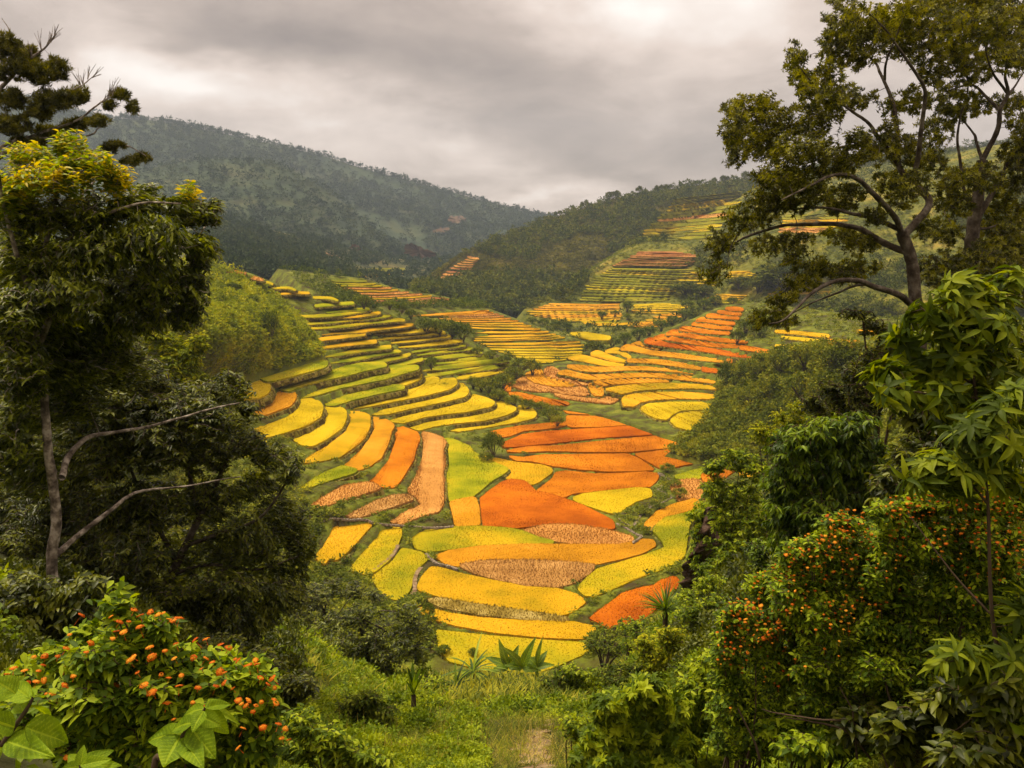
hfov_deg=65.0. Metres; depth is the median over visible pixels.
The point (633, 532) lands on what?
bank path
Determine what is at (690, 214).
rice terrace
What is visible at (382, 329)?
rice terrace
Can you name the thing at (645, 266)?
rice terrace
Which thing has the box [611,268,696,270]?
rice terrace
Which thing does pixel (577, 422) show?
rice terrace
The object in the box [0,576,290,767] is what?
lantana bush
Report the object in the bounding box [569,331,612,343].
rice terrace
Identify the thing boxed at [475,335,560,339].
rice terrace
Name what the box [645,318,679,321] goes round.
rice terrace
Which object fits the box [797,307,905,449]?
dark tree
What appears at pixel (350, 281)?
rice terrace
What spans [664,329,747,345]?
rice terrace
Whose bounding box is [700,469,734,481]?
rice terrace
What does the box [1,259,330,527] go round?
green hill
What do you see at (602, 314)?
bush
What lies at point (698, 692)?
bush
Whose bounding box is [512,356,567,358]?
rice terrace
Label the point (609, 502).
rice terrace
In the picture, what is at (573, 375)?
rice terrace
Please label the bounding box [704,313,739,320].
rice terrace
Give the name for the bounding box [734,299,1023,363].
spur scrub
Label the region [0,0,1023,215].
sky
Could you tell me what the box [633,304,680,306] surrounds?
rice terrace
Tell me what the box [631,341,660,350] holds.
rice terrace
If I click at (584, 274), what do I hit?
hill scrub
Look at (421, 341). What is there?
rice terrace
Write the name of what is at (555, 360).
rice terrace
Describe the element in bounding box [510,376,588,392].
rice terrace
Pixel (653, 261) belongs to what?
rice terrace
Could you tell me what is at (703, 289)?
bush
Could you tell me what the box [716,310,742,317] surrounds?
rice terrace
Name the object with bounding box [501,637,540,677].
banana plant
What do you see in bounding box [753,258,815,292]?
bush
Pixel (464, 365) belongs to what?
rice terrace
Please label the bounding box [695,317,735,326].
rice terrace
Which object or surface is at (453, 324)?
bush
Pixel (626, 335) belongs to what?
bush
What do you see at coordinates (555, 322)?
bush
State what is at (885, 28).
broadleaf tree
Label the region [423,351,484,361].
rice terrace
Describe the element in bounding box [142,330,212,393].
bush
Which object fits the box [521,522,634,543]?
rice terrace
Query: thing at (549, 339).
rice terrace
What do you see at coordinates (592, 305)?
rice terrace
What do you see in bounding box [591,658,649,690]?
bush
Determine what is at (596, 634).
bush
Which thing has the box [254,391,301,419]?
rice terrace
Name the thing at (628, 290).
rice terrace
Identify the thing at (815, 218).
rice terrace
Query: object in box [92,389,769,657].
gully weeds
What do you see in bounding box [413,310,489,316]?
rice terrace
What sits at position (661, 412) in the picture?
rice terrace
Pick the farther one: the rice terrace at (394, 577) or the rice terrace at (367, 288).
the rice terrace at (367, 288)
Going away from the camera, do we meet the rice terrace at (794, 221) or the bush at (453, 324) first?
the bush at (453, 324)
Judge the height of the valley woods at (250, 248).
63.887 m
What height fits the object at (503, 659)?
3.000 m
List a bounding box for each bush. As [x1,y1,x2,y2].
[0,567,111,642]
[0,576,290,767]
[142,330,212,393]
[224,282,242,289]
[243,295,261,301]
[381,300,395,309]
[396,302,407,313]
[404,309,416,318]
[415,316,437,333]
[421,601,435,619]
[424,355,436,369]
[429,317,450,336]
[438,644,451,654]
[443,318,461,339]
[452,321,474,340]
[467,376,479,388]
[467,647,475,656]
[470,346,483,353]
[473,377,484,391]
[478,452,495,461]
[479,376,501,393]
[484,350,496,357]
[487,388,508,400]
[489,672,587,697]
[491,372,516,391]
[498,354,511,360]
[500,365,525,383]
[504,393,522,405]
[509,356,533,370]
[519,398,536,409]
[524,358,543,375]
[526,317,537,322]
[533,401,548,410]
[537,318,549,324]
[540,407,560,420]
[548,320,561,328]
[550,414,564,426]
[551,661,602,694]
[561,322,573,330]
[582,340,606,351]
[583,624,626,667]
[589,630,609,648]
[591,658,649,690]
[597,310,607,319]
[610,310,619,316]
[610,335,621,347]
[610,622,630,640]
[615,616,654,659]
[618,331,632,344]
[623,314,630,319]
[630,327,646,340]
[634,507,653,514]
[642,325,656,335]
[652,502,665,509]
[654,319,669,331]
[659,463,674,472]
[665,479,682,485]
[666,315,678,325]
[668,282,698,294]
[668,564,745,606]
[670,648,729,766]
[671,487,688,497]
[677,308,691,320]
[681,299,693,309]
[686,305,701,312]
[692,285,717,296]
[693,447,772,584]
[696,298,711,309]
[702,558,809,767]
[709,294,721,305]
[726,276,749,288]
[726,296,738,303]
[728,360,751,384]
[729,329,745,344]
[733,384,765,403]
[736,318,752,332]
[739,527,798,572]
[740,275,776,291]
[745,352,767,373]
[748,321,769,335]
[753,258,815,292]
[753,371,786,395]
[760,400,788,417]
[764,346,791,372]
[765,509,925,767]
[780,369,813,397]
[786,340,820,370]
[787,401,814,420]
[804,366,841,397]
[812,341,846,370]
[842,487,1023,767]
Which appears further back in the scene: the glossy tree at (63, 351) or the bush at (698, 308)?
the bush at (698, 308)
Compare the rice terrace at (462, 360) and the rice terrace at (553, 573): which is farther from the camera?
the rice terrace at (462, 360)
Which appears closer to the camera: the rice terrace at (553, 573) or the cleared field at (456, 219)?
the rice terrace at (553, 573)
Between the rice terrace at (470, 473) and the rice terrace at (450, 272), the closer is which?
the rice terrace at (470, 473)
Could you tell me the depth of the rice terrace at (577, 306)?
405.76 m
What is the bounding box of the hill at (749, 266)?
[517,142,1023,348]
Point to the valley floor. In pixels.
(437, 661)
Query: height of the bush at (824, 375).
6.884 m
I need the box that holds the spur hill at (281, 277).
[269,269,606,368]
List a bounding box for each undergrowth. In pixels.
[0,433,1023,735]
[0,541,1023,767]
[253,584,948,767]
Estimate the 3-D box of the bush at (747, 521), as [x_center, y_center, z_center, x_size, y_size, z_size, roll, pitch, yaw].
[7.650,4.865,27.806,2.862,5.954,3.718,0,10,0]
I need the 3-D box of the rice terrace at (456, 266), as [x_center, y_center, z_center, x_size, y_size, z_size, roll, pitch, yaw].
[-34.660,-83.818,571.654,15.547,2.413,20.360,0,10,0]
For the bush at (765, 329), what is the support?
on the orange spur hill at (641, 422)
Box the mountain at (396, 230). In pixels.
[0,100,538,259]
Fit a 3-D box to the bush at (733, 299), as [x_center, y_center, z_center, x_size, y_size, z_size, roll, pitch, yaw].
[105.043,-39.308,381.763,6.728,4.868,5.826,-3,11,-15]
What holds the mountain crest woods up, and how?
on the mountain at (396, 230)
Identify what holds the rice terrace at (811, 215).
on the hill at (749, 266)
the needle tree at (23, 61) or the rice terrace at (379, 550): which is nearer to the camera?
the needle tree at (23, 61)
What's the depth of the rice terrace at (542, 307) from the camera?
403.31 m
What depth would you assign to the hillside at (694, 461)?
154.91 m
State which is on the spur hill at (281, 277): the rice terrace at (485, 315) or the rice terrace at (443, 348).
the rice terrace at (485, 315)
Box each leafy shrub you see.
[734,693,851,767]
[757,410,891,558]
[828,665,1023,767]
[863,328,1023,506]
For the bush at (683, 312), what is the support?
on the hill at (749, 266)
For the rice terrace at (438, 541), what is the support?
on the valley floor
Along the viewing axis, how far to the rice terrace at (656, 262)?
441.57 m
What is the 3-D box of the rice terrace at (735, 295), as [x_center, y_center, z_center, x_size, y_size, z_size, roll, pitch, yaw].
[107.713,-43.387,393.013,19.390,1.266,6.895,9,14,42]
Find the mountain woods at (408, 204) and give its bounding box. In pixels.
[0,98,556,259]
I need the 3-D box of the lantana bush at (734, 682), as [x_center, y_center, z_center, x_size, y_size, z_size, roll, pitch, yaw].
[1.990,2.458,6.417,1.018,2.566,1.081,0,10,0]
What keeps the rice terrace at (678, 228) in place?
on the hill at (749, 266)
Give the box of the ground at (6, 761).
[0,550,962,767]
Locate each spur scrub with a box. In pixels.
[279,265,605,363]
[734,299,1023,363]
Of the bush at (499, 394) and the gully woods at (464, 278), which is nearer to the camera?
the bush at (499, 394)
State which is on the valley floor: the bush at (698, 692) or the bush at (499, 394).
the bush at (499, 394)
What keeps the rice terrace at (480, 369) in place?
on the valley floor
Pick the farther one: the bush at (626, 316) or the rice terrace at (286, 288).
the bush at (626, 316)
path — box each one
[311,517,453,528]
[373,544,399,568]
[424,553,458,570]
[512,716,556,767]
[616,523,641,543]
[619,497,672,526]
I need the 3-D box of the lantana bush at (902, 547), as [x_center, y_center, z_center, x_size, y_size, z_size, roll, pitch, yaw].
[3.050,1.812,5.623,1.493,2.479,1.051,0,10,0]
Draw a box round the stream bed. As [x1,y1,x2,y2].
[657,472,670,495]
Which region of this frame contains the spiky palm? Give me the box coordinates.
[639,579,682,632]
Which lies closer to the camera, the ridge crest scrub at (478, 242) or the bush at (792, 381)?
the bush at (792, 381)
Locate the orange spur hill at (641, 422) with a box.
[505,302,1023,441]
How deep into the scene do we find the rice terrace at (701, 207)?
573.10 m
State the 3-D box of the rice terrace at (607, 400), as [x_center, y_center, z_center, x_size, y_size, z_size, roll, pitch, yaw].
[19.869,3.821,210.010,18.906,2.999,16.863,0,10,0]
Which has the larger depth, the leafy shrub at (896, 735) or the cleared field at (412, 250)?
the cleared field at (412, 250)
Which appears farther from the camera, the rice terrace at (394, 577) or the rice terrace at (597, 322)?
the rice terrace at (597, 322)
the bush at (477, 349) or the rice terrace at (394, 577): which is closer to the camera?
the rice terrace at (394, 577)
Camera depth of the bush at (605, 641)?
62.16 m
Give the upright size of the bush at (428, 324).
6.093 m
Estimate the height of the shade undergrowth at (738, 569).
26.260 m
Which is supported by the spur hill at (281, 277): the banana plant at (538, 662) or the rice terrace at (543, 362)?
the rice terrace at (543, 362)
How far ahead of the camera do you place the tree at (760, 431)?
24.14 m
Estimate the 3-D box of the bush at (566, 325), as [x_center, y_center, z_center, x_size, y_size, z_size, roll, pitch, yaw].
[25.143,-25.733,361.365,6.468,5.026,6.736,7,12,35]
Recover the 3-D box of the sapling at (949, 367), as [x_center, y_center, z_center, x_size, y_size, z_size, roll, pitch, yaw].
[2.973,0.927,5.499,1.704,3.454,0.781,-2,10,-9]
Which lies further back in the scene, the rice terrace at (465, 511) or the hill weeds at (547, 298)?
the hill weeds at (547, 298)
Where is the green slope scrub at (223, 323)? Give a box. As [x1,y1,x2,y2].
[0,233,325,420]
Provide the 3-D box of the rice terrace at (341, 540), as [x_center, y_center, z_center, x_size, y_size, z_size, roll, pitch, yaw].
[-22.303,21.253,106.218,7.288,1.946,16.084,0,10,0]
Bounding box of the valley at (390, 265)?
[175,224,432,289]
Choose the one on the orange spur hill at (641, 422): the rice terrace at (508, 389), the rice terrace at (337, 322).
the rice terrace at (508, 389)
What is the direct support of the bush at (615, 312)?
on the rice terrace at (611, 317)
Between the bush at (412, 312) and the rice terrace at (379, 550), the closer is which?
the rice terrace at (379, 550)
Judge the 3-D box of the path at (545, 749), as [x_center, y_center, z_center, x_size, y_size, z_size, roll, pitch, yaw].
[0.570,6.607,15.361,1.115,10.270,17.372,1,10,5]
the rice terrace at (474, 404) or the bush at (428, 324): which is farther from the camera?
the bush at (428, 324)
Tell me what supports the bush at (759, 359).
on the hillside at (694, 461)
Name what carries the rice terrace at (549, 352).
on the spur hill at (281, 277)
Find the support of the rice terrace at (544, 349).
on the spur hill at (281, 277)
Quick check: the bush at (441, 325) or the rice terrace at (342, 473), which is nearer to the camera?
the rice terrace at (342, 473)
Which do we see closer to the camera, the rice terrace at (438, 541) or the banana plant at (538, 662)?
the banana plant at (538, 662)
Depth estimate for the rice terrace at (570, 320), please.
385.14 m
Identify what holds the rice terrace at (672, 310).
on the hill at (749, 266)
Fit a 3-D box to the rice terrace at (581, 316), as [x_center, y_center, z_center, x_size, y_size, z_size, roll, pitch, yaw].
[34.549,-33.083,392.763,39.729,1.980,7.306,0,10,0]
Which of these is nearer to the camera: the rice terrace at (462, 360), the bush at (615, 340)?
the rice terrace at (462, 360)
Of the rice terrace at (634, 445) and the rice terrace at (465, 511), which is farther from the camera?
the rice terrace at (634, 445)
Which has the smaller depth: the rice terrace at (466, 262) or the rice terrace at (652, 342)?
the rice terrace at (652, 342)
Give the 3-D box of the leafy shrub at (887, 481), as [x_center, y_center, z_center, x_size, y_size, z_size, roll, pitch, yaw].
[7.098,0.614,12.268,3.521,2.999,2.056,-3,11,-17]
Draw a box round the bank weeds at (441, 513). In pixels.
[102,275,750,656]
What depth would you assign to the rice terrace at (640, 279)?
430.59 m
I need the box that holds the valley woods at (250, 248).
[188,212,462,289]
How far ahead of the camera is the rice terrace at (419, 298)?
310.35 m
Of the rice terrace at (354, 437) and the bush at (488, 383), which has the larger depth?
the bush at (488, 383)
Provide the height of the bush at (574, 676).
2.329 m
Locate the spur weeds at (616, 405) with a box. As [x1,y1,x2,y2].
[512,302,757,434]
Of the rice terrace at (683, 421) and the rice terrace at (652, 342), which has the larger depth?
the rice terrace at (652, 342)
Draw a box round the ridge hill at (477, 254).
[441,144,999,315]
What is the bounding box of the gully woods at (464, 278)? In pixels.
[407,267,588,314]
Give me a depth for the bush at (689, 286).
402.13 m
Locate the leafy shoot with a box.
[99,582,138,629]
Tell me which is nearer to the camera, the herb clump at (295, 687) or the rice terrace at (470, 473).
the herb clump at (295, 687)
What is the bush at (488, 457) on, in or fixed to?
on the rice terrace at (470, 473)
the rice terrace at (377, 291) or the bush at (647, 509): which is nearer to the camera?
the bush at (647, 509)
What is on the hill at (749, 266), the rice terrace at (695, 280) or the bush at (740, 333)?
the rice terrace at (695, 280)
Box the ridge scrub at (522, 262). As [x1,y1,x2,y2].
[419,140,1002,318]
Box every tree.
[0,19,153,168]
[0,128,240,585]
[0,354,320,644]
[259,308,283,344]
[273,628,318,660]
[282,576,386,639]
[311,600,434,676]
[355,292,372,308]
[481,429,506,456]
[623,301,631,311]
[635,186,643,191]
[694,0,941,436]
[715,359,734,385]
[743,398,815,535]
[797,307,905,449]
[893,0,1023,381]
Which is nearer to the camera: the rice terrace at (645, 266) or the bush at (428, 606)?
the bush at (428, 606)
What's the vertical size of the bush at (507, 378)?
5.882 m
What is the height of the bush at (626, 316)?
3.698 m
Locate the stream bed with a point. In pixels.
(659, 473)
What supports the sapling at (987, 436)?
on the ground at (6, 761)
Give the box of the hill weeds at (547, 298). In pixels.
[523,142,1023,348]
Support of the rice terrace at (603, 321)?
on the hill at (749, 266)
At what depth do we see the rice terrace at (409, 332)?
235.95 m
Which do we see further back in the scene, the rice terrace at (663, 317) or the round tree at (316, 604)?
the rice terrace at (663, 317)
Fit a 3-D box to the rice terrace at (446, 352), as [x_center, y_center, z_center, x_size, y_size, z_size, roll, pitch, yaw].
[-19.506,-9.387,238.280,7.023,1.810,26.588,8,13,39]
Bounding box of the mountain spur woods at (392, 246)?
[0,154,423,259]
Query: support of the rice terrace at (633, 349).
on the orange spur hill at (641, 422)
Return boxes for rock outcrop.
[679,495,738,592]
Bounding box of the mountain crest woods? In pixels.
[5,90,553,215]
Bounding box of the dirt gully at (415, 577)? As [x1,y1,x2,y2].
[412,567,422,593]
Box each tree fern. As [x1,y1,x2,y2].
[441,661,473,688]
[442,633,510,683]
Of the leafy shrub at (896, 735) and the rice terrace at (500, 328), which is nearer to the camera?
the leafy shrub at (896, 735)
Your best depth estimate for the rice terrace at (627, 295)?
414.03 m
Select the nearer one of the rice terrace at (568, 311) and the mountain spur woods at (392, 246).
the rice terrace at (568, 311)
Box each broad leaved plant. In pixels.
[0,675,68,758]
[62,745,121,767]
[148,699,239,767]
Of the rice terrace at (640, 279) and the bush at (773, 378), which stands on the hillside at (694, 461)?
the bush at (773, 378)
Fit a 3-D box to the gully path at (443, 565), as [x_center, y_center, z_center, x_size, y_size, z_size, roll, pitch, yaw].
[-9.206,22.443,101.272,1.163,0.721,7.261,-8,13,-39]
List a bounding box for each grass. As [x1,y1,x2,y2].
[310,677,590,767]
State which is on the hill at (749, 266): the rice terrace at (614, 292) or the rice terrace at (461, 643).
the rice terrace at (614, 292)
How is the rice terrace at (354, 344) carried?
on the valley floor
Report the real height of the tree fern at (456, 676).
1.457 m
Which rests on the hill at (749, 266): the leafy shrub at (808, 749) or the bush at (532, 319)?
the bush at (532, 319)
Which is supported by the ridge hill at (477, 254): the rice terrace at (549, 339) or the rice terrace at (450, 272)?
the rice terrace at (450, 272)
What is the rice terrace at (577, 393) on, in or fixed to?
on the orange spur hill at (641, 422)
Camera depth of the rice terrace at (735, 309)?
280.93 m
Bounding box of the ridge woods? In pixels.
[409,138,1012,317]
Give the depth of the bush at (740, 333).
230.38 m
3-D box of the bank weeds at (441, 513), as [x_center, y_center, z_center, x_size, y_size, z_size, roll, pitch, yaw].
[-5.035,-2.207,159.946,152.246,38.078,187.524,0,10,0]
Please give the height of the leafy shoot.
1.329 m
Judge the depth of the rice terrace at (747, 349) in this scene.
219.34 m
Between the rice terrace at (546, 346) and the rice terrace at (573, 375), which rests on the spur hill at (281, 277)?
the rice terrace at (546, 346)
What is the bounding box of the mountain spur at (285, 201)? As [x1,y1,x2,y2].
[0,159,421,259]
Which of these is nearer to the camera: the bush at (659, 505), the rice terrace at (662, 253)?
the bush at (659, 505)
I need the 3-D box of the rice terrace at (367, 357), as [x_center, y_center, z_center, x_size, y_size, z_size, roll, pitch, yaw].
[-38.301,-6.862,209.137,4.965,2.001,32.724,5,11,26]
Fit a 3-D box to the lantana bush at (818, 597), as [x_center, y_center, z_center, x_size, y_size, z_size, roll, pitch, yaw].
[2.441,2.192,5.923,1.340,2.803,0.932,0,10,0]
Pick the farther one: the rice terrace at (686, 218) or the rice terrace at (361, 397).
the rice terrace at (686, 218)
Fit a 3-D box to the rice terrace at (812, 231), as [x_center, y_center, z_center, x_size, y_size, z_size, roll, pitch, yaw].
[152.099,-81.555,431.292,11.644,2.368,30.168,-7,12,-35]
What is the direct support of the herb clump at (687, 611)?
on the ground at (6, 761)
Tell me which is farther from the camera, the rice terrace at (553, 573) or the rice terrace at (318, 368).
the rice terrace at (318, 368)
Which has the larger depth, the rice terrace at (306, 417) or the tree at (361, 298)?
the tree at (361, 298)
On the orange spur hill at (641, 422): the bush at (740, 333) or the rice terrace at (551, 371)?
the rice terrace at (551, 371)
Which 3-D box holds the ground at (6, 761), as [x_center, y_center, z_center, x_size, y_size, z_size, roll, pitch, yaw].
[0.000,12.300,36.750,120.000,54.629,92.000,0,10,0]
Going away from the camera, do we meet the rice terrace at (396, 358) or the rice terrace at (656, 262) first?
the rice terrace at (396, 358)
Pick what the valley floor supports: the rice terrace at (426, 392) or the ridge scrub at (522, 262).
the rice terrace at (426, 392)
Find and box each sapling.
[855,264,1023,640]
[889,376,1023,729]
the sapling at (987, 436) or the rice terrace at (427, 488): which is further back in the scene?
the rice terrace at (427, 488)
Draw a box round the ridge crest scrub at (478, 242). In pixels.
[425,141,996,276]
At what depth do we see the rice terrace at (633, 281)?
428.89 m
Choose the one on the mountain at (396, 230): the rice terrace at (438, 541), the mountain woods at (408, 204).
the mountain woods at (408, 204)
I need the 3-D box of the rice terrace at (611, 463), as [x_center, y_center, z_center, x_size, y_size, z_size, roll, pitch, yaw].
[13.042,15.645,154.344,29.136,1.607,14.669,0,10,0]
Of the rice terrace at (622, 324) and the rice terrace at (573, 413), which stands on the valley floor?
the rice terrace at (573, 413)
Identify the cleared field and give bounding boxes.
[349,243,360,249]
[404,243,435,258]
[433,227,448,232]
[448,215,464,223]
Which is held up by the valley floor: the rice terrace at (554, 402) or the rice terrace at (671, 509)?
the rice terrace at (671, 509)
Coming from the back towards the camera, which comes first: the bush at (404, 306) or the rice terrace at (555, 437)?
the bush at (404, 306)
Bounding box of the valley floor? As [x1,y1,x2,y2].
[69,265,802,673]
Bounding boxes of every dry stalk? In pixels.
[737,708,760,759]
[762,709,860,726]
[786,717,871,759]
[839,687,857,758]
[883,674,891,700]
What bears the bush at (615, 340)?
on the hill at (749, 266)
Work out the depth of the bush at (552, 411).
188.68 m
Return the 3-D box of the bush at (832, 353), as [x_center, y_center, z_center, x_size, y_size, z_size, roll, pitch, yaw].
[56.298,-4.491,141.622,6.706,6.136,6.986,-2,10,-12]
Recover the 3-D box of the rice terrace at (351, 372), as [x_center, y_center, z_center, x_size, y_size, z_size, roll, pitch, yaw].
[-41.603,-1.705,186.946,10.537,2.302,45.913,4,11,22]
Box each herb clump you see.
[198,629,320,705]
[275,703,352,767]
[318,738,395,767]
[333,687,400,726]
[418,674,453,694]
[554,711,591,767]
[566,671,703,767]
[626,625,690,677]
[672,585,727,633]
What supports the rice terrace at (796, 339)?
on the orange spur hill at (641, 422)
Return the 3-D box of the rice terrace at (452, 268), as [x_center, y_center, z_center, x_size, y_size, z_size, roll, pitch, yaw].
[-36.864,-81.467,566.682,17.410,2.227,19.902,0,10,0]
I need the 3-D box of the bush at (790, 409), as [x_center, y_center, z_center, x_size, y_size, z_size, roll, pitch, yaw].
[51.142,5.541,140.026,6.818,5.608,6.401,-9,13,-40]
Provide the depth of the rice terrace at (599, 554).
105.27 m
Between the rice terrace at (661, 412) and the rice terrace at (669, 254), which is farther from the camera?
the rice terrace at (669, 254)
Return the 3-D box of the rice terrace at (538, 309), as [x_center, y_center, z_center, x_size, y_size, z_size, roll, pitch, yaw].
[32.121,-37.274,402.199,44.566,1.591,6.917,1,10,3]
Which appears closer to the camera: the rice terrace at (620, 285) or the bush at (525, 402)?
the bush at (525, 402)
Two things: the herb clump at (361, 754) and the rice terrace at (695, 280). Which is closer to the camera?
the herb clump at (361, 754)
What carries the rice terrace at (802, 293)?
on the hill at (749, 266)
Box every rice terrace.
[226,270,248,276]
[233,380,275,407]
[249,276,265,283]
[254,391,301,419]
[254,398,327,440]
[256,281,275,286]
[260,359,331,387]
[268,286,297,293]
[276,291,311,297]
[278,361,389,392]
[293,406,350,450]
[300,465,361,488]
[301,311,371,320]
[301,364,421,398]
[303,411,373,464]
[307,311,382,322]
[307,315,392,326]
[309,318,405,331]
[311,481,384,507]
[312,296,339,303]
[313,301,356,309]
[313,522,371,571]
[319,333,367,343]
[322,323,415,336]
[322,340,379,349]
[324,384,407,409]
[325,308,370,313]
[325,345,393,358]
[331,280,367,282]
[331,350,401,364]
[332,282,376,285]
[336,285,382,287]
[339,286,391,289]
[345,416,397,470]
[345,493,417,518]
[348,527,403,574]
[351,289,398,292]
[354,377,459,410]
[361,291,408,295]
[365,353,412,364]
[368,328,441,336]
[369,293,422,297]
[370,426,422,488]
[371,295,431,299]
[371,547,428,600]
[372,383,472,418]
[373,297,442,301]
[377,331,447,341]
[388,357,424,365]
[389,394,498,427]
[390,334,452,345]
[390,431,448,527]
[393,374,425,388]
[398,339,463,349]
[409,401,519,432]
[411,343,466,354]
[412,525,556,553]
[412,566,585,615]
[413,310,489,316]
[415,376,440,387]
[416,346,472,357]
[420,607,595,641]
[422,358,509,372]
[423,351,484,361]
[425,362,515,377]
[426,596,569,621]
[429,315,503,318]
[433,354,493,366]
[434,629,588,673]
[436,312,493,316]
[436,538,656,566]
[438,318,511,320]
[444,438,510,502]
[445,271,461,273]
[447,313,499,316]
[448,320,518,322]
[448,496,482,525]
[450,267,469,269]
[450,405,538,433]
[453,265,472,267]
[456,370,504,380]
[457,263,474,265]
[458,557,595,588]
[460,261,476,263]
[460,322,524,325]
[465,324,531,327]
[467,256,478,259]
[472,327,540,330]
[473,337,564,341]
[474,331,548,333]
[475,333,555,337]
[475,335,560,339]
[479,478,614,529]
[480,341,580,345]
[485,456,554,485]
[486,344,583,348]
[490,348,582,351]
[491,421,566,437]
[497,351,582,354]
[501,426,652,449]
[504,353,582,356]
[504,383,512,392]
[506,436,675,454]
[507,391,569,406]
[509,453,653,472]
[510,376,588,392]
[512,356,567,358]
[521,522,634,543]
[524,359,566,361]
[524,369,573,387]
[526,310,619,312]
[529,312,619,314]
[533,308,618,310]
[534,313,621,316]
[535,361,553,363]
[537,306,619,308]
[537,470,659,498]
[542,314,622,318]
[543,305,618,307]
[543,366,591,387]
[548,303,619,306]
[548,388,589,396]
[550,316,620,319]
[554,392,619,404]
[555,369,715,385]
[558,318,620,321]
[562,410,589,415]
[564,415,626,428]
[566,354,624,366]
[566,364,693,375]
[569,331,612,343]
[571,487,652,514]
[577,510,695,597]
[579,299,668,301]
[580,293,671,296]
[580,321,618,323]
[581,297,670,299]
[581,320,616,321]
[583,290,674,293]
[584,285,673,289]
[586,288,676,292]
[586,382,605,398]
[588,576,678,627]
[589,283,670,287]
[590,350,625,363]
[592,279,696,283]
[592,377,669,388]
[593,281,681,285]
[595,277,692,281]
[600,274,694,278]
[602,272,697,276]
[604,382,718,398]
[605,270,696,274]
[605,347,631,358]
[607,321,644,325]
[608,269,695,272]
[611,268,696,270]
[612,265,684,266]
[615,263,687,265]
[618,262,691,264]
[619,344,723,363]
[619,391,714,410]
[620,261,692,263]
[622,260,694,261]
[624,358,701,371]
[627,258,693,260]
[629,257,695,258]
[630,255,695,257]
[631,309,680,311]
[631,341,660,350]
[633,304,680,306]
[633,307,685,309]
[633,311,670,313]
[633,323,653,326]
[634,303,670,305]
[634,305,687,308]
[634,449,692,469]
[635,253,690,254]
[635,254,695,255]
[637,252,682,253]
[638,232,712,237]
[638,251,676,252]
[639,401,709,422]
[642,228,720,235]
[643,224,721,232]
[643,337,750,359]
[643,498,699,531]
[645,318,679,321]
[646,236,711,241]
[649,220,727,228]
[650,216,726,225]
[652,316,681,319]
[653,334,738,348]
[657,209,737,219]
[657,212,734,222]
[660,313,682,316]
[661,205,733,215]
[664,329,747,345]
[666,201,741,212]
[668,198,740,208]
[668,411,708,430]
[668,477,705,501]
[671,195,740,204]
[673,191,741,201]
[674,466,704,480]
[676,279,705,281]
[678,326,730,336]
[690,322,732,331]
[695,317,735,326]
[700,366,716,373]
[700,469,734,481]
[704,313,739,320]
[715,294,747,296]
[715,296,743,298]
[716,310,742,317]
[725,306,744,311]
[728,271,749,272]
[729,272,751,274]
[732,273,754,275]
[738,345,767,353]
[768,292,830,294]
[774,330,830,339]
[775,288,833,290]
[778,227,824,230]
[778,230,821,233]
[780,336,819,341]
[781,216,849,220]
[782,219,848,222]
[783,226,835,228]
[784,214,849,217]
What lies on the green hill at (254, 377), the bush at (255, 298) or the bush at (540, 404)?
the bush at (255, 298)
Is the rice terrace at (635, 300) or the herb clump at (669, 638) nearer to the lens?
the herb clump at (669, 638)
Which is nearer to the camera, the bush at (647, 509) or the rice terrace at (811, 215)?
the bush at (647, 509)
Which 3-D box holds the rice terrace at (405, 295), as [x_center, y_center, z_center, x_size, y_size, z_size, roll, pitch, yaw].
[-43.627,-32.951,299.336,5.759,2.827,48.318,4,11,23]
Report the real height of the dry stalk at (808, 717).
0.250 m
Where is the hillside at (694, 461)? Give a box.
[665,347,884,494]
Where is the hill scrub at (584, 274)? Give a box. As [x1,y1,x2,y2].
[525,146,1023,335]
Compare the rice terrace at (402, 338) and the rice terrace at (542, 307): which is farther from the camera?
the rice terrace at (542, 307)
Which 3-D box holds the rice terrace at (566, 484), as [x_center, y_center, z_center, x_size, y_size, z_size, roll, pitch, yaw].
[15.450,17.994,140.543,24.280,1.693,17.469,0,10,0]
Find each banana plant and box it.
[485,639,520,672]
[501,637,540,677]
[529,637,553,680]
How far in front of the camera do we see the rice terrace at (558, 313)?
396.74 m
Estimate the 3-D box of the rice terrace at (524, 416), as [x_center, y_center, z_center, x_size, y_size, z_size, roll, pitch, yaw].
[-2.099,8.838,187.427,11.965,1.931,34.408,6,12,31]
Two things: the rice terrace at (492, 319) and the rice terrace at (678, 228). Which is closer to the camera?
the rice terrace at (492, 319)
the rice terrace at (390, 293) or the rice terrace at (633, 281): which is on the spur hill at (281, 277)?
the rice terrace at (390, 293)
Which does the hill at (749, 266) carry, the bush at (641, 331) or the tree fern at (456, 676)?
the bush at (641, 331)
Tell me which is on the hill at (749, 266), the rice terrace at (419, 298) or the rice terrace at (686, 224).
the rice terrace at (686, 224)
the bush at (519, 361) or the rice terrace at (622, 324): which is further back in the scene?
the rice terrace at (622, 324)
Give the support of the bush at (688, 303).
on the hill at (749, 266)

